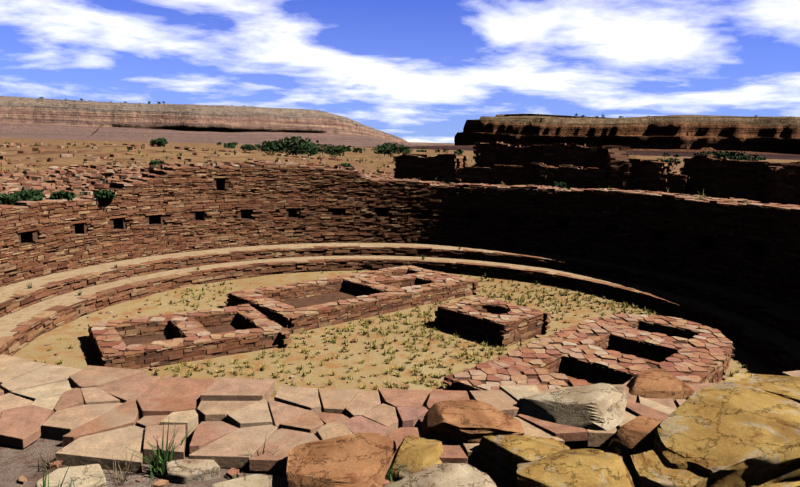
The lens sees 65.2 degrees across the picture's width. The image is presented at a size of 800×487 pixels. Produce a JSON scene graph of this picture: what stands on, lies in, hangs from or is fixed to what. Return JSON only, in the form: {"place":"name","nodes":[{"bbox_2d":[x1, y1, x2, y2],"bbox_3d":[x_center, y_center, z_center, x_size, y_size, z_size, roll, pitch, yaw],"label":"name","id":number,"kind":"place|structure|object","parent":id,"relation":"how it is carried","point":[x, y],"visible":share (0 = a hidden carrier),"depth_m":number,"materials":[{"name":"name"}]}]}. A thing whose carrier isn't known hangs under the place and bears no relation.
{"place":"outdoors","nodes":[
{"label":"outdoors","id":0,"kind":"place"},
{"bbox_2d":[12,270,778,404],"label":"kiva floor","id":1,"kind":"structure","parent":0,"point":[80,354],"depth_m":13.20,"materials":[{"name":"beige sand"}]},
{"bbox_2d":[88,306,290,369],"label":"vault stones","id":2,"kind":"object","parent":1,"relation":"on","point":[284,340],"visible":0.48,"depth_m":12.61,"materials":[{"name":"brown stone"}]},
{"bbox_2d":[91,304,281,353],"bbox_3d":[-4.457,1.747,13.079,3.479,0.056,2.398,-4,11,-32],"label":"stone wall top","id":3,"kind":"object","parent":2,"relation":"on","point":[112,341],"visible":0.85,"depth_m":12.82,"materials":[{"name":"stone"}]},
{"bbox_2d":[26,247,650,385],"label":"green grass","id":4,"kind":"structure","parent":1,"relation":"on","point":[297,367],"depth_m":15.36,"materials":[{"name":"green plant"}]},
{"bbox_2d":[224,265,479,333],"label":"vault stones","id":5,"kind":"object","parent":1,"relation":"on","point":[340,311],"visible":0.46,"depth_m":16.29,"materials":[{"name":"brown stone"}]},
{"bbox_2d":[231,268,475,333],"bbox_3d":[-1.068,1.378,16.987,6.410,0.400,2.908,-7,12,-42],"label":"vault","id":6,"kind":"object","parent":1,"relation":"on","point":[344,294],"visible":0.12,"depth_m":16.59,"materials":[{"name":"brown stone"}]},
{"bbox_2d":[230,266,474,314],"bbox_3d":[-1.067,1.157,16.951,6.346,0.059,2.841,-7,12,-42],"label":"vault","id":7,"kind":"object","parent":6,"relation":"on","point":[370,279],"visible":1,"depth_m":16.82,"materials":[{"name":"stone"}]},
{"bbox_2d":[44,273,726,388],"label":"floor pebbles","id":8,"kind":"object","parent":1,"relation":"on","point":[292,376],"visible":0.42,"depth_m":13.91,"materials":[{"name":"stone"}]},
{"bbox_2d":[35,270,753,394],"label":"dry grass","id":9,"kind":"structure","parent":1,"relation":"on","point":[436,337],"depth_m":13.45,"materials":[{"name":"plant"}]},
{"bbox_2d":[0,247,799,368],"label":"bench","id":10,"kind":"object","parent":1,"relation":"on","point":[509,277],"visible":0.15,"depth_m":19.70,"materials":[{"name":"brown stone"}]},
{"bbox_2d":[0,246,799,375],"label":"bench stones","id":11,"kind":"object","parent":10,"relation":"attached to","point":[53,317],"visible":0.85,"depth_m":17.62,"materials":[{"name":"brown stone"}]},
{"bbox_2d":[0,243,799,361],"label":"bench ledges","id":12,"kind":"object","parent":10,"relation":"on","point":[11,321],"visible":0.5,"depth_m":17.18,"materials":[{"name":"beige stone"}]},
{"bbox_2d":[433,296,551,346],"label":"stones","id":13,"kind":"object","parent":1,"relation":"on","point":[534,326],"visible":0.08,"depth_m":14.06,"materials":[{"name":"brown stone"}]},
{"bbox_2d":[441,297,539,322],"bbox_3d":[2.143,1.523,14.523,1.623,0.055,1.974,-7,12,-43],"label":"fire pit top","id":14,"kind":"object","parent":13,"relation":"on","point":[517,313],"visible":1,"depth_m":14.42,"materials":[{"name":"beige stone"}]},
{"bbox_2d":[448,318,730,392],"bbox_3d":[4.263,2.437,12.115,3.211,0.600,6.992,9,12,41],"label":"vault","id":15,"kind":"object","parent":1,"relation":"on","point":[613,341],"visible":0.04,"depth_m":11.77,"materials":[{"name":"brown stone"}]},
{"bbox_2d":[443,314,734,395],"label":"vault stones","id":16,"kind":"object","parent":15,"relation":"on","point":[716,378],"visible":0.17,"depth_m":11.84,"materials":[{"name":"brown stone"}]},
{"bbox_2d":[454,314,732,389],"bbox_3d":[4.267,2.116,12.062,3.129,0.058,6.920,9,12,41],"label":"vault top","id":17,"kind":"object","parent":15,"relation":"on","point":[713,341],"visible":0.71,"depth_m":11.90,"materials":[{"name":"stone"}]},
{"bbox_2d":[0,138,799,486],"bbox_3d":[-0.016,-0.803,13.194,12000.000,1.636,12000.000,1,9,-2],"label":"ground sheet","id":18,"kind":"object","parent":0,"point":[14,466],"visible":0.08,"depth_m":30.26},
{"bbox_2d":[0,192,22,204],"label":"bush leaves","id":19,"kind":"object","parent":18,"relation":"on","point":[7,199],"depth_m":15.58,"materials":[{"name":"green plant"}]},
{"bbox_2d":[14,189,44,200],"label":"bush leaves","id":20,"kind":"object","parent":18,"relation":"on","point":[31,195],"visible":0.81,"depth_m":16.02,"materials":[{"name":"green plant"}]},
{"bbox_2d":[149,159,165,165],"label":"bush leaves","id":21,"kind":"object","parent":18,"relation":"on","point":[155,162],"visible":0.25,"depth_m":22.70,"materials":[{"name":"green plant"}]},
{"bbox_2d":[149,138,167,146],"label":"bush leaves","id":22,"kind":"object","parent":18,"relation":"on","point":[160,142],"depth_m":39.03,"materials":[{"name":"green plant"}]},
{"bbox_2d":[36,459,287,486],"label":"rocks","id":23,"kind":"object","parent":18,"relation":"on","point":[196,470],"depth_m":2.79,"materials":[{"name":"beige stone"}]},
{"bbox_2d":[19,461,389,486],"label":"pebbles","id":24,"kind":"object","parent":18,"relation":"on","point":[159,483],"visible":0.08,"depth_m":2.83,"materials":[{"name":"stone"}]},
{"bbox_2d":[0,96,428,146],"bbox_3d":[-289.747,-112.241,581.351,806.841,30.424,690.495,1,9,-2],"label":"mesa","id":25,"kind":"structure","parent":18,"relation":"on","point":[33,118],"depth_m":434.35,"materials":[{"name":"brown stone"}]},
{"bbox_2d":[40,422,406,486],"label":"grass tufts","id":26,"kind":"object","parent":18,"relation":"on","point":[160,462],"visible":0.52,"depth_m":2.87,"materials":[{"name":"green plant"}]},
{"bbox_2d":[241,144,256,150],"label":"bush leaves","id":27,"kind":"object","parent":18,"relation":"on","point":[246,146],"depth_m":93.91,"materials":[{"name":"green plant"}]},
{"bbox_2d":[20,443,502,486],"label":"dry weeds","id":28,"kind":"object","parent":18,"relation":"on","point":[48,464],"visible":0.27,"depth_m":2.86,"materials":[{"name":"plant"}]},
{"bbox_2d":[258,143,283,154],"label":"bush leaves","id":29,"kind":"object","parent":18,"relation":"on","point":[263,150],"depth_m":69.35,"materials":[{"name":"green plant"}]},
{"bbox_2d":[256,135,318,155],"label":"bush leaves","id":30,"kind":"object","parent":18,"relation":"on","point":[293,148],"depth_m":60.58,"materials":[{"name":"green plant"}]},
{"bbox_2d":[303,145,319,155],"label":"bush leaves","id":31,"kind":"object","parent":18,"relation":"on","point":[315,152],"depth_m":65.46,"materials":[{"name":"green plant"}]},
{"bbox_2d":[317,144,346,157],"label":"bush leaves","id":32,"kind":"object","parent":18,"relation":"on","point":[332,150],"depth_m":59.10,"materials":[{"name":"green plant"}]},
{"bbox_2d":[286,432,395,486],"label":"boulder","id":33,"kind":"object","parent":18,"relation":"on","point":[355,458],"visible":0.96,"depth_m":2.77,"materials":[{"name":"brown stone"}]},
{"bbox_2d":[338,163,353,167],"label":"bush leaves","id":34,"kind":"object","parent":18,"relation":"on","point":[346,165],"visible":0.17,"depth_m":23.35,"materials":[{"name":"green plant"}]},
{"bbox_2d":[0,141,706,196],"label":"dry grass","id":35,"kind":"structure","parent":18,"relation":"on","point":[184,162],"depth_m":30.70,"materials":[{"name":"plant"}]},
{"bbox_2d":[331,480,379,486],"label":"boulder","id":36,"kind":"object","parent":18,"relation":"on","point":[370,483],"visible":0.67,"depth_m":2.66,"materials":[{"name":"brown stone"}]},
{"bbox_2d":[4,141,751,202],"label":"green grass","id":37,"kind":"structure","parent":18,"relation":"on","point":[359,161],"depth_m":30.07,"materials":[{"name":"green plant"}]},
{"bbox_2d":[371,142,407,156],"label":"bush leaves","id":38,"kind":"object","parent":18,"relation":"on","point":[386,149],"depth_m":74.41,"materials":[{"name":"green plant"}]},
{"bbox_2d":[0,164,799,451],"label":"stone wall","id":39,"kind":"structure","parent":18,"relation":"on","point":[222,185],"depth_m":20.35,"materials":[{"name":"brown stone"}]},
{"bbox_2d":[49,190,76,200],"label":"bush leaves","id":40,"kind":"object","parent":39,"relation":"on","point":[61,194],"visible":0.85,"depth_m":16.71,"materials":[{"name":"green plant"}]},
{"bbox_2d":[94,188,115,200],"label":"bush leaves","id":41,"kind":"object","parent":39,"relation":"on","point":[104,195],"visible":1,"depth_m":17.58,"materials":[{"name":"green plant"}]},
{"bbox_2d":[0,165,799,308],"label":"kiva wall stones","id":42,"kind":"object","parent":39,"relation":"attached to","point":[750,279],"visible":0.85,"depth_m":19.83,"materials":[{"name":"brown stone"}]},
{"bbox_2d":[0,354,799,472],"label":"flagstones","id":43,"kind":"object","parent":39,"relation":"on","point":[94,412],"visible":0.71,"depth_m":3.37,"materials":[{"name":"stone"}]},
{"bbox_2d":[420,400,524,446],"bbox_3d":[0.378,0.935,3.269,0.559,0.160,0.364,0,9,-8],"label":"boulder","id":44,"kind":"object","parent":43,"relation":"on","point":[466,421],"visible":0.73,"depth_m":3.16,"materials":[{"name":"brown stone"}]},
{"bbox_2d":[517,383,626,430],"bbox_3d":[1.010,0.895,3.470,0.677,0.178,0.420,0,9,-10],"label":"boulder","id":45,"kind":"object","parent":43,"relation":"on","point":[599,406],"visible":0.85,"depth_m":3.39,"materials":[{"name":"grey stone"}]},
{"bbox_2d":[626,369,694,402],"bbox_3d":[1.556,0.884,3.842,0.462,0.121,0.291,-1,9,-13],"label":"boulder","id":46,"kind":"object","parent":43,"relation":"on","point":[658,383],"visible":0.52,"depth_m":3.79,"materials":[{"name":"brown stone"}]},
{"bbox_2d":[722,373,799,402],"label":"boulder","id":47,"kind":"object","parent":43,"relation":"on","point":[788,387],"visible":0.25,"depth_m":3.62,"materials":[{"name":"yellow stone"}]},
{"bbox_2d":[0,161,799,210],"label":"top of wall","id":48,"kind":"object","parent":39,"relation":"on","point":[647,193],"visible":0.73,"depth_m":19.26,"materials":[{"name":"brown stone"}]},
{"bbox_2d":[0,142,799,205],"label":"rubble stones","id":49,"kind":"object","parent":18,"relation":"on","point":[77,180],"visible":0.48,"depth_m":20.18,"materials":[{"name":"brown stone"}]},
{"bbox_2d":[40,97,765,159],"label":"distant scrub","id":50,"kind":"object","parent":18,"relation":"on","point":[347,148],"visible":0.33,"depth_m":172.14,"materials":[{"name":"green plant"}]},
{"bbox_2d":[402,146,412,153],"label":"bush leaves","id":51,"kind":"object","parent":18,"relation":"on","point":[408,150],"depth_m":83.62,"materials":[{"name":"green plant"}]},
{"bbox_2d":[388,436,442,480],"bbox_3d":[0.094,1.033,2.984,0.272,0.131,0.389,4,9,18],"label":"boulder","id":52,"kind":"object","parent":18,"relation":"on","point":[415,454],"visible":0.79,"depth_m":2.94,"materials":[{"name":"yellow stone"}]},
{"bbox_2d":[385,463,496,486],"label":"boulder","id":53,"kind":"object","parent":18,"relation":"on","point":[452,475],"visible":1,"depth_m":2.65,"materials":[{"name":"beige stone"}]},
{"bbox_2d":[477,435,569,486],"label":"boulder","id":54,"kind":"object","parent":18,"relation":"on","point":[501,456],"visible":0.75,"depth_m":2.94,"materials":[{"name":"yellow stone"}]},
{"bbox_2d":[552,181,567,187],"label":"bush leaves","id":55,"kind":"object","parent":18,"relation":"on","point":[560,184],"visible":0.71,"depth_m":22.82,"materials":[{"name":"green plant"}]},
{"bbox_2d":[516,448,635,486],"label":"boulder","id":56,"kind":"object","parent":18,"relation":"on","point":[588,467],"visible":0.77,"depth_m":2.68,"materials":[{"name":"yellow stone"}]},
{"bbox_2d":[372,114,799,159],"bbox_3d":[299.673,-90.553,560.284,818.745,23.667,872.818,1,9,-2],"label":"mesa","id":57,"kind":"structure","parent":18,"relation":"on","point":[764,136],"depth_m":330.07,"materials":[{"name":"brown stone"}]},
{"bbox_2d":[605,416,662,457],"bbox_3d":[1.259,1.003,3.225,0.364,0.133,0.287,-5,11,-36],"label":"boulder","id":58,"kind":"object","parent":18,"relation":"on","point":[635,436],"visible":0.48,"depth_m":3.17,"materials":[{"name":"brown stone"}]},
{"bbox_2d":[657,157,680,165],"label":"bush leaves","id":59,"kind":"object","parent":18,"relation":"on","point":[674,161],"visible":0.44,"depth_m":60.39,"materials":[{"name":"green plant"}]},
{"bbox_2d":[631,449,708,486],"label":"boulder","id":60,"kind":"object","parent":18,"relation":"on","point":[650,468],"visible":0.71,"depth_m":2.77,"materials":[{"name":"yellow stone"}]},
{"bbox_2d":[652,381,799,486],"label":"boulder","id":61,"kind":"object","parent":18,"relation":"on","point":[726,434],"visible":0.88,"depth_m":2.90,"materials":[{"name":"yellow stone"}]},
{"bbox_2d":[694,150,762,160],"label":"bushes","id":62,"kind":"object","parent":18,"relation":"on","point":[731,155],"visible":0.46,"depth_m":57.30,"materials":[{"name":"green plant"}]},
{"bbox_2d":[0,0,799,142],"label":"sky","id":63,"kind":"structure","parent":0,"point":[408,70],"materials":[{"name":"blue"}]},
{"bbox_2d":[409,142,454,145],"bbox_3d":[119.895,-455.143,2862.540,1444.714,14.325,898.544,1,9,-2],"label":"ground","id":64,"kind":"structure","parent":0,"point":[431,144],"depth_m":2708.83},
{"bbox_2d":[393,141,799,204],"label":"ruin walls","id":65,"kind":"structure","parent":0,"point":[654,181],"depth_m":22.71,"materials":[{"name":"brown stone"}]}
]}

